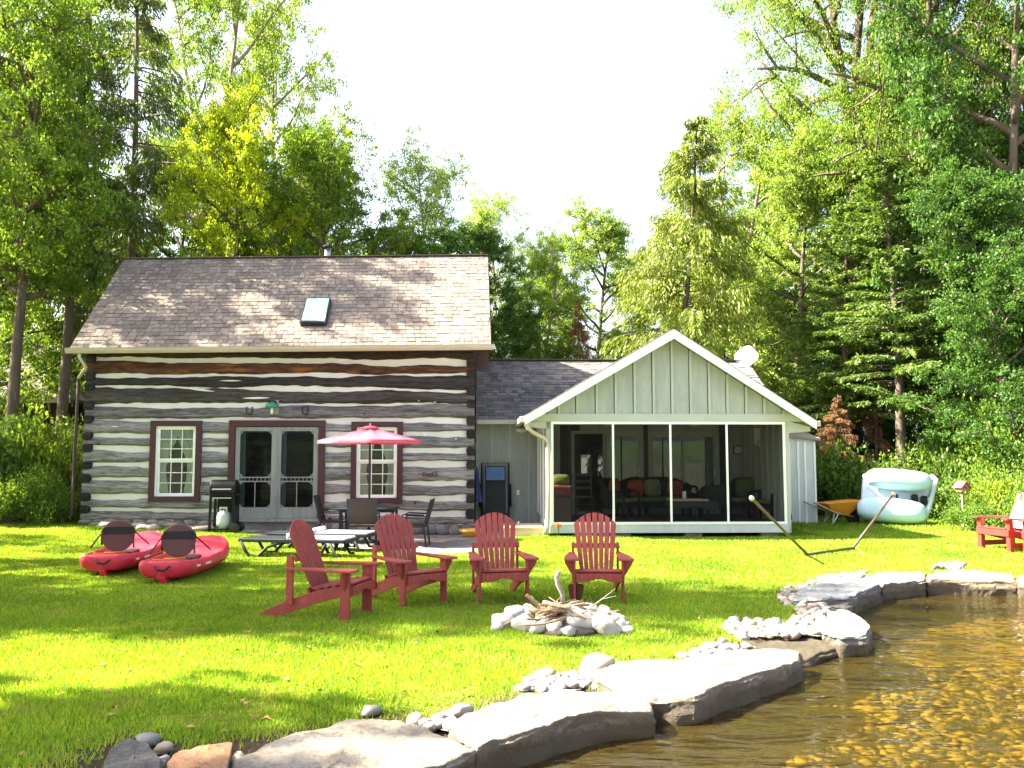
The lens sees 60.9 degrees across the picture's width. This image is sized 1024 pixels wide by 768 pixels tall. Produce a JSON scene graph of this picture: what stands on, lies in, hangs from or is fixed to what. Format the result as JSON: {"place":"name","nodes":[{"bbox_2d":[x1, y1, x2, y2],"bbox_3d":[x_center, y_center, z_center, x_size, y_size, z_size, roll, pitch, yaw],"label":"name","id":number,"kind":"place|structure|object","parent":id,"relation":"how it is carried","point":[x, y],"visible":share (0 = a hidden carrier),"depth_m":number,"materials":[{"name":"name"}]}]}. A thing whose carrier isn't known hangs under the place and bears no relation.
{"place":"outdoors","nodes":[
{"label":"outdoors","id":0,"kind":"place"},
{"bbox_2d":[239,529,543,553],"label":"gravel patio","id":1,"kind":"structure","parent":0,"point":[449,544],"depth_m":17.84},
{"bbox_2d":[346,498,379,544],"bbox_3d":[-2.900,2.704,17.002,0.585,0.956,0.636,0,-5,-2],"label":"patio chair","id":2,"kind":"object","parent":1,"relation":"on","point":[362,513],"visible":0.77,"depth_m":16.78,"materials":[{"name":"fabric"}]},
{"bbox_2d":[317,423,421,543],"bbox_3d":[-2.922,2.030,17.843,1.959,2.450,1.959,-1,-5,11],"label":"patio umbrella","id":3,"kind":"object","parent":1,"relation":"on","point":[369,434],"visible":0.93,"depth_m":17.50,"materials":[{"name":"fabric"}]},
{"bbox_2d":[479,462,511,517],"bbox_3d":[-0.406,2.577,21.164,0.790,1.344,0.299,0,-5,-2],"label":"folding recliner","id":4,"kind":"object","parent":1,"relation":"on","point":[495,488],"visible":0.91,"depth_m":21.16,"materials":[{"name":"fabric"}]},
{"bbox_2d":[0,511,1023,767],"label":"lawn","id":5,"kind":"structure","parent":0,"point":[244,741],"depth_m":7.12,"materials":[{"name":"plant"}]},
{"bbox_2d":[0,414,26,521],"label":"shrub","id":6,"kind":"object","parent":5,"relation":"on","point":[15,442],"visible":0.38,"depth_m":19.77,"materials":[{"name":"green plant"}]},
{"bbox_2d":[0,463,48,523],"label":"shrub","id":7,"kind":"object","parent":5,"relation":"on","point":[9,492],"visible":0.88,"depth_m":19.09,"materials":[{"name":"green plant"}]},
{"bbox_2d":[0,414,50,519],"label":"shrub","id":8,"kind":"object","parent":5,"relation":"on","point":[24,428],"visible":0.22,"depth_m":20.08,"materials":[{"name":"green plant"}]},
{"bbox_2d":[0,457,77,525],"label":"shrub","id":9,"kind":"object","parent":5,"relation":"on","point":[40,510],"visible":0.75,"depth_m":19.27,"materials":[{"name":"green plant"}]},
{"bbox_2d":[0,344,85,487],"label":"neighbour cabin","id":10,"kind":"object","parent":5,"relation":"on","point":[51,405],"visible":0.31,"depth_m":29.41,"materials":[{"name":"brown"}]},
{"bbox_2d":[15,403,80,462],"bbox_3d":[-12.481,1.978,22.541,2.388,2.933,2.116,1,-5,-16],"label":"shrub","id":11,"kind":"object","parent":5,"relation":"on","point":[36,432],"visible":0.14,"depth_m":22.44,"materials":[{"name":"green plant"}]},
{"bbox_2d":[14,417,82,516],"bbox_3d":[-10.984,2.026,20.660,1.823,2.473,1.643,-1,-5,10],"label":"shrub","id":12,"kind":"object","parent":5,"relation":"on","point":[39,455],"visible":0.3,"depth_m":20.50,"materials":[{"name":"green plant"}]},
{"bbox_2d":[21,463,80,523],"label":"shrub","id":13,"kind":"object","parent":5,"relation":"on","point":[64,500],"visible":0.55,"depth_m":19.55,"materials":[{"name":"green plant"}]},
{"bbox_2d":[0,17,105,429],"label":"broadleaf tree","id":14,"kind":"object","parent":5,"relation":"on","point":[51,376],"visible":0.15,"depth_m":27.26,"materials":[{"name":"green plant"}]},
{"bbox_2d":[0,104,110,379],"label":"maple tree","id":15,"kind":"object","parent":5,"relation":"on","point":[52,308],"visible":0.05,"depth_m":32.05,"materials":[{"name":"green plant"}]},
{"bbox_2d":[29,413,83,520],"bbox_3d":[-10.638,1.984,20.835,1.665,2.601,1.515,-1,-5,13],"label":"shrub","id":16,"kind":"object","parent":5,"relation":"on","point":[70,448],"visible":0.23,"depth_m":20.62,"materials":[{"name":"green plant"}]},
{"bbox_2d":[0,0,156,437],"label":"spruce tree","id":17,"kind":"object","parent":5,"relation":"on","point":[73,324],"visible":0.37,"depth_m":26.26,"materials":[{"name":"green plant"}]},
{"bbox_2d":[0,0,165,432],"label":"maple tree","id":18,"kind":"object","parent":5,"relation":"on","point":[26,244],"visible":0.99,"depth_m":23.11,"materials":[{"name":"green plant"}]},
{"bbox_2d":[58,231,162,415],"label":"broadleaf tree","id":19,"kind":"object","parent":5,"relation":"on","point":[82,410],"visible":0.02,"depth_m":32.43,"materials":[{"name":"green plant"}]},
{"bbox_2d":[46,0,197,354],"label":"spruce tree","id":20,"kind":"object","parent":5,"relation":"on","point":[135,105],"visible":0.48,"depth_m":29.21,"materials":[{"name":"green plant"}]},
{"bbox_2d":[80,520,163,576],"bbox_3d":[-5.977,2.458,13.536,0.877,0.755,2.682,1,-5,-9],"label":"kayak","id":21,"kind":"object","parent":5,"relation":"on","point":[125,544],"visible":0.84,"depth_m":12.98,"materials":[{"name":"red plastic"}]},
{"bbox_2d":[103,738,165,767],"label":"boulder","id":22,"kind":"object","parent":5,"relation":"on","point":[130,753],"visible":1,"depth_m":4.65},
{"bbox_2d":[80,102,258,363],"bbox_3d":[-14.130,-3.485,36.893,7.791,15.990,7.224,2,-5,-20],"label":"maple tree","id":23,"kind":"object","parent":5,"relation":"on","point":[174,240],"visible":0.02,"depth_m":36.70,"materials":[{"name":"green plant"}]},
{"bbox_2d":[139,524,228,583],"bbox_3d":[-4.770,2.407,12.848,0.877,0.755,2.682,0,-5,-5],"label":"kayak","id":24,"kind":"object","parent":5,"relation":"on","point":[186,549],"visible":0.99,"depth_m":12.30,"materials":[{"name":"red plastic"}]},
{"bbox_2d":[165,742,233,767],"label":"sandstone block","id":25,"kind":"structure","parent":5,"relation":"on","point":[218,755],"depth_m":4.70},
{"bbox_2d":[119,0,316,256],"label":"ash tree","id":26,"kind":"object","parent":5,"relation":"on","point":[236,14],"visible":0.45,"depth_m":33.49,"materials":[{"name":"green plant"}]},
{"bbox_2d":[205,480,245,532],"bbox_3d":[-6.192,2.631,18.779,0.760,1.130,0.476,0,-5,-3],"label":"barbecue grill","id":27,"kind":"object","parent":5,"relation":"on","point":[225,493],"visible":0.99,"depth_m":18.65,"materials":[{"name":"black metal"}]},
{"bbox_2d":[144,72,313,256],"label":"maple tree","id":28,"kind":"object","parent":5,"relation":"on","point":[221,123],"visible":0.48,"depth_m":28.01,"materials":[{"name":"green plant"}]},
{"bbox_2d":[204,0,347,255],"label":"ash tree","id":29,"kind":"object","parent":5,"relation":"on","point":[311,72],"visible":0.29,"depth_m":37.60,"materials":[{"name":"green plant"}]},
{"bbox_2d":[65,244,493,534],"bbox_3d":[-5.434,0.034,22.977,9.800,7.848,7.205,0,-5,-2],"label":"log cabin","id":30,"kind":"object","parent":5,"relation":"on","point":[188,360],"visible":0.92,"depth_m":19.90,"materials":[{"name":"grey wood"}]},
{"bbox_2d":[148,421,202,501],"bbox_3d":[-7.601,1.749,19.720,1.144,1.826,0.235,0,-5,-2],"label":"window","id":31,"kind":"structure","parent":30,"relation":"in","point":[163,434],"depth_m":19.68,"materials":[{"name":"white paint"}]},
{"bbox_2d":[235,427,275,517],"bbox_3d":[-5.808,2.000,19.695,0.918,2.052,0.040,0,-5,-2],"label":"screen door","id":32,"kind":"structure","parent":30,"relation":"in","point":[244,512],"depth_m":19.67,"materials":[{"name":"grey wood"}]},
{"bbox_2d":[276,427,318,517],"bbox_3d":[-4.872,2.003,19.727,0.938,2.052,0.040,0,-5,-2],"label":"screen door","id":33,"kind":"structure","parent":30,"relation":"in","point":[281,512],"depth_m":19.69,"materials":[{"name":"grey wood"}]},
{"bbox_2d":[350,422,402,502],"bbox_3d":[-3.080,1.789,19.875,1.169,1.850,0.235,0,-5,-2],"label":"window","id":34,"kind":"structure","parent":30,"relation":"in","point":[393,453],"depth_m":19.84,"materials":[{"name":"white paint"}]},
{"bbox_2d":[238,533,357,557],"bbox_3d":[-3.700,2.771,15.071,1.950,0.416,0.686,-1,-5,10],"label":"sun lounger","id":35,"kind":"object","parent":5,"relation":"on","point":[323,540],"visible":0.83,"depth_m":14.85,"materials":[{"name":"grey metal"}]},
{"bbox_2d":[240,122,383,255],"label":"broadleaf tree","id":36,"kind":"object","parent":5,"relation":"on","point":[333,237],"visible":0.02,"depth_m":34.00,"materials":[{"name":"green plant"}]},
{"bbox_2d":[220,100,419,255],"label":"maple tree","id":37,"kind":"object","parent":5,"relation":"on","point":[329,171],"visible":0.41,"depth_m":29.78,"materials":[{"name":"green plant"}]},
{"bbox_2d":[266,526,376,550],"bbox_3d":[-3.550,2.882,16.266,1.950,0.416,0.686,-1,-5,8],"label":"sun lounger","id":38,"kind":"object","parent":5,"relation":"on","point":[364,534],"visible":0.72,"depth_m":16.04,"materials":[{"name":"grey metal"}]},
{"bbox_2d":[261,519,382,620],"bbox_3d":[-2.046,1.956,9.306,1.111,1.003,0.809,-1,-5,14],"label":"adirondack chair","id":39,"kind":"object","parent":5,"relation":"on","point":[345,587],"visible":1,"depth_m":9.11,"materials":[{"name":"red paint"}]},
{"bbox_2d":[230,719,475,767],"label":"limestone slab","id":40,"kind":"structure","parent":5,"relation":"on","point":[364,743],"depth_m":4.88,"materials":[{"name":"stone"}]},
{"bbox_2d":[360,513,457,607],"bbox_3d":[-1.284,2.058,10.336,0.809,1.003,1.111,4,-6,-40],"label":"adirondack chair","id":41,"kind":"object","parent":5,"relation":"on","point":[405,575],"visible":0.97,"depth_m":10.29,"materials":[{"name":"red paint"}]},
{"bbox_2d":[362,124,496,307],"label":"ash tree","id":42,"kind":"object","parent":5,"relation":"on","point":[435,187],"visible":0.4,"depth_m":36.66,"materials":[{"name":"green plant"}]},
{"bbox_2d":[380,220,478,254],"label":"broadleaf tree","id":43,"kind":"object","parent":5,"relation":"on","point":[433,248],"visible":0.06,"depth_m":34.87,"materials":[{"name":"green plant"}]},
{"bbox_2d":[417,213,559,484],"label":"broadleaf tree","id":44,"kind":"object","parent":5,"relation":"on","point":[509,310],"visible":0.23,"depth_m":31.42,"materials":[{"name":"green plant"}]},
{"bbox_2d":[457,177,544,358],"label":"ash tree","id":45,"kind":"object","parent":5,"relation":"on","point":[479,210],"visible":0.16,"depth_m":42.03,"materials":[{"name":"green plant"}]},
{"bbox_2d":[469,512,538,603],"bbox_3d":[-0.172,2.086,10.590,0.809,1.003,1.111,1,-5,-10],"label":"adirondack chair","id":46,"kind":"object","parent":5,"relation":"on","point":[517,575],"visible":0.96,"depth_m":10.66,"materials":[{"name":"red paint"}]},
{"bbox_2d":[492,222,608,358],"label":"ash tree","id":47,"kind":"object","parent":5,"relation":"on","point":[537,263],"visible":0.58,"depth_m":34.78,"materials":[{"name":"green plant"}]},
{"bbox_2d":[136,560,966,763],"bbox_3d":[2.528,2.416,9.078,1.753,0.210,12.433,-4,-6,42],"label":"gravel border","id":48,"kind":"object","parent":5,"relation":"on","point":[812,616],"visible":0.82,"depth_m":7.52,"materials":[{"name":"gravel"}]},
{"bbox_2d":[447,689,660,767],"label":"limestone slab","id":49,"kind":"structure","parent":5,"relation":"on","point":[534,730],"depth_m":5.46,"materials":[{"name":"stone"}]},
{"bbox_2d":[566,298,593,472],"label":"spruce tree","id":50,"kind":"object","parent":5,"relation":"on","point":[577,327],"visible":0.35,"depth_m":34.32,"materials":[{"name":"green plant"}]},
{"bbox_2d":[516,189,676,473],"bbox_3d":[4.043,-1.846,38.897,6.708,13.421,7.235,3,-6,-33],"label":"maple tree","id":51,"kind":"object","parent":5,"relation":"on","point":[601,237],"visible":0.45,"depth_m":38.53,"materials":[{"name":"green plant"}]},
{"bbox_2d":[564,513,633,603],"bbox_3d":[1.022,2.083,10.551,0.809,1.003,1.111,0,-5,2],"label":"adirondack chair","id":52,"kind":"object","parent":5,"relation":"on","point":[585,572],"visible":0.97,"depth_m":10.61,"materials":[{"name":"red paint"}]},
{"bbox_2d":[592,612,621,635],"bbox_3d":[0.911,2.354,8.461,0.318,0.229,0.288,10,-1,34],"label":"fire ring stone","id":53,"kind":"object","parent":5,"relation":"on","point":[606,628],"visible":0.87,"depth_m":8.37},
{"bbox_2d":[476,329,820,536],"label":"cottage","id":54,"kind":"structure","parent":5,"relation":"on","point":[673,383],"depth_m":19.63,"materials":[{"name":"grey paint"}]},
{"bbox_2d":[554,474,572,521],"bbox_3d":[1.079,2.490,19.026,0.470,1.030,0.440,0,-5,-2],"label":"armchair","id":55,"kind":"object","parent":54,"relation":"on","point":[563,490],"visible":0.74,"depth_m":18.82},
{"bbox_2d":[571,431,643,513],"bbox_3d":[2.366,2.193,21.584,1.789,2.050,0.145,0,-5,-2],"label":"sliding door","id":56,"kind":"structure","parent":54,"relation":"in","point":[638,435],"depth_m":21.60,"materials":[{"name":"black glass"}]},
{"bbox_2d":[600,478,640,518],"bbox_3d":[2.498,2.655,20.300,0.735,0.925,0.866,-4,-6,36],"label":"wicker armchair","id":57,"kind":"object","parent":54,"relation":"on","point":[623,501],"visible":0.89,"depth_m":20.15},
{"bbox_2d":[626,477,691,516],"bbox_3d":[3.494,2.703,20.872,1.549,0.925,0.735,0,-5,-2],"label":"wicker sofa","id":58,"kind":"object","parent":54,"relation":"on","point":[654,491],"visible":0.76,"depth_m":20.95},
{"bbox_2d":[648,431,719,513],"bbox_3d":[4.270,2.203,21.650,1.762,2.040,0.145,0,-5,-2],"label":"sliding door","id":59,"kind":"structure","parent":54,"relation":"in","point":[715,434],"depth_m":21.66,"materials":[{"name":"black glass"}]},
{"bbox_2d":[665,498,719,520],"bbox_3d":[4.032,2.805,19.454,1.090,0.476,0.570,0,-5,-2],"label":"coffee table","id":60,"kind":"object","parent":54,"relation":"on","point":[708,505],"visible":0.81,"depth_m":19.19,"materials":[{"name":"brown wood"}]},
{"bbox_2d":[697,485,732,519],"bbox_3d":[4.642,2.688,19.864,0.784,0.785,0.735,-1,-5,9],"label":"wicker armchair","id":61,"kind":"object","parent":54,"relation":"on","point":[717,493],"visible":0.6,"depth_m":19.53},
{"bbox_2d":[729,477,761,517],"bbox_3d":[5.511,2.675,20.545,0.825,0.925,0.735,-1,-5,15],"label":"wicker armchair","id":62,"kind":"object","parent":54,"relation":"on","point":[741,487],"visible":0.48,"depth_m":20.62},
{"bbox_2d":[585,113,769,497],"bbox_3d":[4.997,-2.047,27.837,6.362,13.603,6.564,-2,-5,22],"label":"spruce tree","id":63,"kind":"object","parent":5,"relation":"on","point":[692,193],"visible":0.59,"depth_m":27.28,"materials":[{"name":"green plant"}]},
{"bbox_2d":[590,648,805,765],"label":"limestone slab","id":64,"kind":"structure","parent":5,"relation":"on","point":[691,697],"depth_m":6.35,"materials":[{"name":"stone"}]},
{"bbox_2d":[651,74,814,325],"bbox_3d":[8.619,-3.707,33.447,6.656,16.364,7.275,0,-5,-6],"label":"ash tree","id":65,"kind":"object","parent":5,"relation":"on","point":[731,134],"visible":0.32,"depth_m":32.43,"materials":[{"name":"green plant"}]},
{"bbox_2d":[690,249,811,389],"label":"broadleaf tree","id":66,"kind":"object","parent":5,"relation":"on","point":[733,353],"visible":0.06,"depth_m":30.82,"materials":[{"name":"green plant"}]},
{"bbox_2d":[711,122,883,443],"bbox_3d":[11.881,-3.392,36.833,7.741,16.217,8.348,3,-6,-36],"label":"maple tree","id":67,"kind":"object","parent":5,"relation":"on","point":[751,196],"visible":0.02,"depth_m":35.75,"materials":[{"name":"green plant"}]},
{"bbox_2d":[789,432,820,523],"bbox_3d":[7.318,2.355,23.478,0.971,2.907,2.850,0,-5,-2],"label":"shed annex","id":68,"kind":"object","parent":5,"relation":"on","point":[802,457],"visible":0.45,"depth_m":22.16,"materials":[{"name":"grey paint"}]},
{"bbox_2d":[705,110,904,461],"bbox_3d":[9.981,-2.361,29.886,7.235,13.149,6.708,-1,-5,14],"label":"maple tree","id":69,"kind":"object","parent":5,"relation":"on","point":[792,193],"visible":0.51,"depth_m":29.15,"materials":[{"name":"green plant"}]},
{"bbox_2d":[749,492,895,555],"bbox_3d":[5.576,2.417,15.225,4.925,1.074,0.088,4,-6,-41],"label":"hammock stand","id":70,"kind":"object","parent":5,"relation":"on","point":[751,497],"visible":0.99,"depth_m":14.96,"materials":[{"name":"brown metal"}]},
{"bbox_2d":[803,499,859,523],"bbox_3d":[8.080,3.211,21.794,1.358,0.628,0.626,1,-5,-7],"label":"wheelbarrow","id":71,"kind":"object","parent":5,"relation":"on","point":[847,508],"visible":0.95,"depth_m":21.62,"materials":[{"name":"orange metal"}]},
{"bbox_2d":[816,452,859,515],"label":"shrub","id":72,"kind":"object","parent":5,"relation":"on","point":[841,485],"visible":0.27,"depth_m":24.03,"materials":[{"name":"green plant"}]},
{"bbox_2d":[815,395,864,470],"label":"spruce tree","id":73,"kind":"object","parent":5,"relation":"on","point":[841,422],"visible":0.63,"depth_m":24.81,"materials":[{"name":"brown plant"}]},
{"bbox_2d":[816,436,872,518],"bbox_3d":[9.371,2.613,24.262,2.205,2.390,1.954,0,-5,-1],"label":"shrub","id":74,"kind":"object","parent":5,"relation":"on","point":[833,460],"visible":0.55,"depth_m":23.98,"materials":[{"name":"green plant"}]},
{"bbox_2d":[771,337,920,469],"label":"broadleaf tree","id":75,"kind":"object","parent":5,"relation":"on","point":[861,436],"visible":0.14,"depth_m":28.18,"materials":[{"name":"green plant"}]},
{"bbox_2d":[821,609,874,687],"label":"limestone slab","id":76,"kind":"structure","parent":5,"relation":"on","point":[846,634],"depth_m":7.94,"materials":[{"name":"stone"}]},
{"bbox_2d":[777,196,922,453],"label":"hemlock tree","id":77,"kind":"object","parent":5,"relation":"on","point":[813,319],"visible":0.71,"depth_m":26.44,"materials":[{"name":"green plant"}]},
{"bbox_2d":[779,53,922,469],"bbox_3d":[13.895,-3.942,33.299,6.933,16.782,8.392,-5,-7,43],"label":"broadleaf tree","id":78,"kind":"object","parent":5,"relation":"on","point":[881,248],"visible":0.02,"depth_m":33.06,"materials":[{"name":"green plant"}]},
{"bbox_2d":[698,0,1014,474],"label":"maple tree","id":79,"kind":"object","parent":5,"relation":"on","point":[802,20],"visible":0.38,"depth_m":29.99,"materials":[{"name":"green plant"}]},
{"bbox_2d":[859,337,895,469],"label":"spruce tree","id":80,"kind":"object","parent":5,"relation":"on","point":[882,443],"visible":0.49,"depth_m":25.95,"materials":[{"name":"green plant"}]},
{"bbox_2d":[806,152,972,468],"bbox_3d":[11.192,-1.526,25.099,4.856,10.652,4.688,1,-5,-14],"label":"hemlock tree","id":81,"kind":"object","parent":5,"relation":"on","point":[878,216],"visible":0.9,"depth_m":25.02,"materials":[{"name":"green plant"}]},
{"bbox_2d":[864,571,928,621],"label":"limestone slab","id":82,"kind":"structure","parent":5,"relation":"on","point":[910,585],"depth_m":11.22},
{"bbox_2d":[857,468,938,524],"bbox_3d":[9.568,2.832,21.541,2.066,1.481,0.989,-1,-5,8],"label":"pedal boat","id":83,"kind":"object","parent":5,"relation":"on","point":[909,501],"visible":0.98,"depth_m":21.36,"materials":[{"name":"white plastic"}]},
{"bbox_2d":[780,0,1023,472],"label":"maple tree","id":84,"kind":"object","parent":5,"relation":"on","point":[863,151],"visible":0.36,"depth_m":26.95,"materials":[{"name":"green plant"}]},
{"bbox_2d":[870,437,942,516],"bbox_3d":[10.884,2.574,23.946,2.272,2.364,2.498,-3,-6,31],"label":"shrub","id":85,"kind":"object","parent":5,"relation":"on","point":[920,461],"visible":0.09,"depth_m":23.99,"materials":[{"name":"green plant"}]},
{"bbox_2d":[858,303,966,471],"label":"broadleaf tree","id":86,"kind":"object","parent":5,"relation":"on","point":[891,439],"visible":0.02,"depth_m":29.48,"materials":[{"name":"green plant"}]},
{"bbox_2d":[838,0,1023,415],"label":"maple tree","id":87,"kind":"object","parent":5,"relation":"on","point":[923,71],"visible":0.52,"depth_m":24.80,"materials":[{"name":"green plant"}]},
{"bbox_2d":[921,445,973,522],"bbox_3d":[11.217,2.624,22.561,1.837,2.064,1.628,4,-6,-38],"label":"shrub","id":88,"kind":"object","parent":5,"relation":"on","point":[945,474],"visible":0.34,"depth_m":22.33,"materials":[{"name":"green plant"}]},
{"bbox_2d":[884,155,1023,505],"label":"broadleaf tree","id":89,"kind":"object","parent":5,"relation":"on","point":[963,186],"visible":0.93,"depth_m":22.07,"materials":[{"name":"green plant"}]},
{"bbox_2d":[905,307,1023,447],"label":"broadleaf tree","id":90,"kind":"object","parent":5,"relation":"on","point":[922,425],"visible":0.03,"depth_m":25.70,"materials":[{"name":"green plant"}]},
{"bbox_2d":[914,415,1019,471],"bbox_3d":[12.334,2.146,23.447,2.300,3.165,2.552,1,-5,-16],"label":"shrub","id":91,"kind":"object","parent":5,"relation":"on","point":[938,447],"visible":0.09,"depth_m":23.65,"materials":[{"name":"green plant"}]},
{"bbox_2d":[939,498,994,530],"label":"shrub","id":92,"kind":"object","parent":5,"relation":"on","point":[964,517],"visible":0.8,"depth_m":19.87,"materials":[{"name":"green plant"}]},
{"bbox_2d":[940,456,1000,525],"bbox_3d":[11.246,2.598,20.907,1.873,1.773,1.704,1,-5,-13],"label":"shrub","id":93,"kind":"object","parent":5,"relation":"on","point":[957,496],"visible":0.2,"depth_m":20.92,"materials":[{"name":"green plant"}]},
{"bbox_2d":[926,569,1018,618],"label":"limestone slab","id":94,"kind":"structure","parent":5,"relation":"on","point":[963,583],"depth_m":11.42,"materials":[{"name":"stone"}]},
{"bbox_2d":[934,1,1023,342],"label":"maple tree","id":95,"kind":"object","parent":5,"relation":"on","point":[1021,148],"visible":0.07,"depth_m":28.40,"materials":[{"name":"green plant"}]},
{"bbox_2d":[949,390,1023,507],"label":"shrub","id":96,"kind":"object","parent":5,"relation":"on","point":[994,427],"visible":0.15,"depth_m":22.20,"materials":[{"name":"green plant"}]},
{"bbox_2d":[959,427,1023,496],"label":"shrub","id":97,"kind":"object","parent":5,"relation":"on","point":[1006,464],"visible":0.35,"depth_m":20.95,"materials":[{"name":"green plant"}]},
{"bbox_2d":[965,463,1023,527],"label":"shrub","id":98,"kind":"object","parent":5,"relation":"on","point":[996,487],"visible":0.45,"depth_m":20.05,"materials":[{"name":"green plant"}]},
{"bbox_2d":[972,493,1023,551],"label":"garden chair","id":99,"kind":"object","parent":5,"relation":"on","point":[1008,534],"visible":0.94,"depth_m":15.97,"materials":[{"name":"red paint"}]},
{"bbox_2d":[983,456,1023,527],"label":"shrub","id":100,"kind":"object","parent":5,"relation":"on","point":[1012,498],"visible":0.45,"depth_m":18.97,"materials":[{"name":"green plant"}]},
{"bbox_2d":[1,0,1022,457],"label":"sky","id":101,"kind":"structure","parent":0,"point":[550,96],"materials":[{"name":"white"}]},
{"bbox_2d":[552,458,1023,767],"bbox_3d":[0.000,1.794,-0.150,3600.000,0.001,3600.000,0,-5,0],"label":"water","id":102,"kind":"structure","parent":0,"point":[898,637],"depth_m":7.24,"materials":[{"name":"liquid"}]},
{"bbox_2d":[581,459,1023,767],"bbox_3d":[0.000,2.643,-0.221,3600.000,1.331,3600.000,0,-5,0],"label":"lake bed","id":103,"kind":"object","parent":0,"point":[958,728],"visible":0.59,"depth_m":7.14,"materials":[{"name":"stone"}]},
{"bbox_2d":[742,638,837,688],"bbox_3d":[2.591,2.671,7.895,1.021,0.574,1.011,0,-5,0],"label":"stone step","id":104,"kind":"object","parent":103,"relation":"on","point":[813,651],"visible":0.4,"depth_m":7.86,"materials":[{"name":"brown stone"}]},
{"bbox_2d":[804,665,842,705],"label":"submerged slab","id":105,"kind":"structure","parent":103,"relation":"on","point":[835,673],"depth_m":7.58,"materials":[{"name":"stone"}]},
{"bbox_2d":[793,578,882,626],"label":"limestone slab","id":106,"kind":"structure","parent":103,"relation":"on","point":[859,594],"depth_m":10.42,"materials":[{"name":"stone"}]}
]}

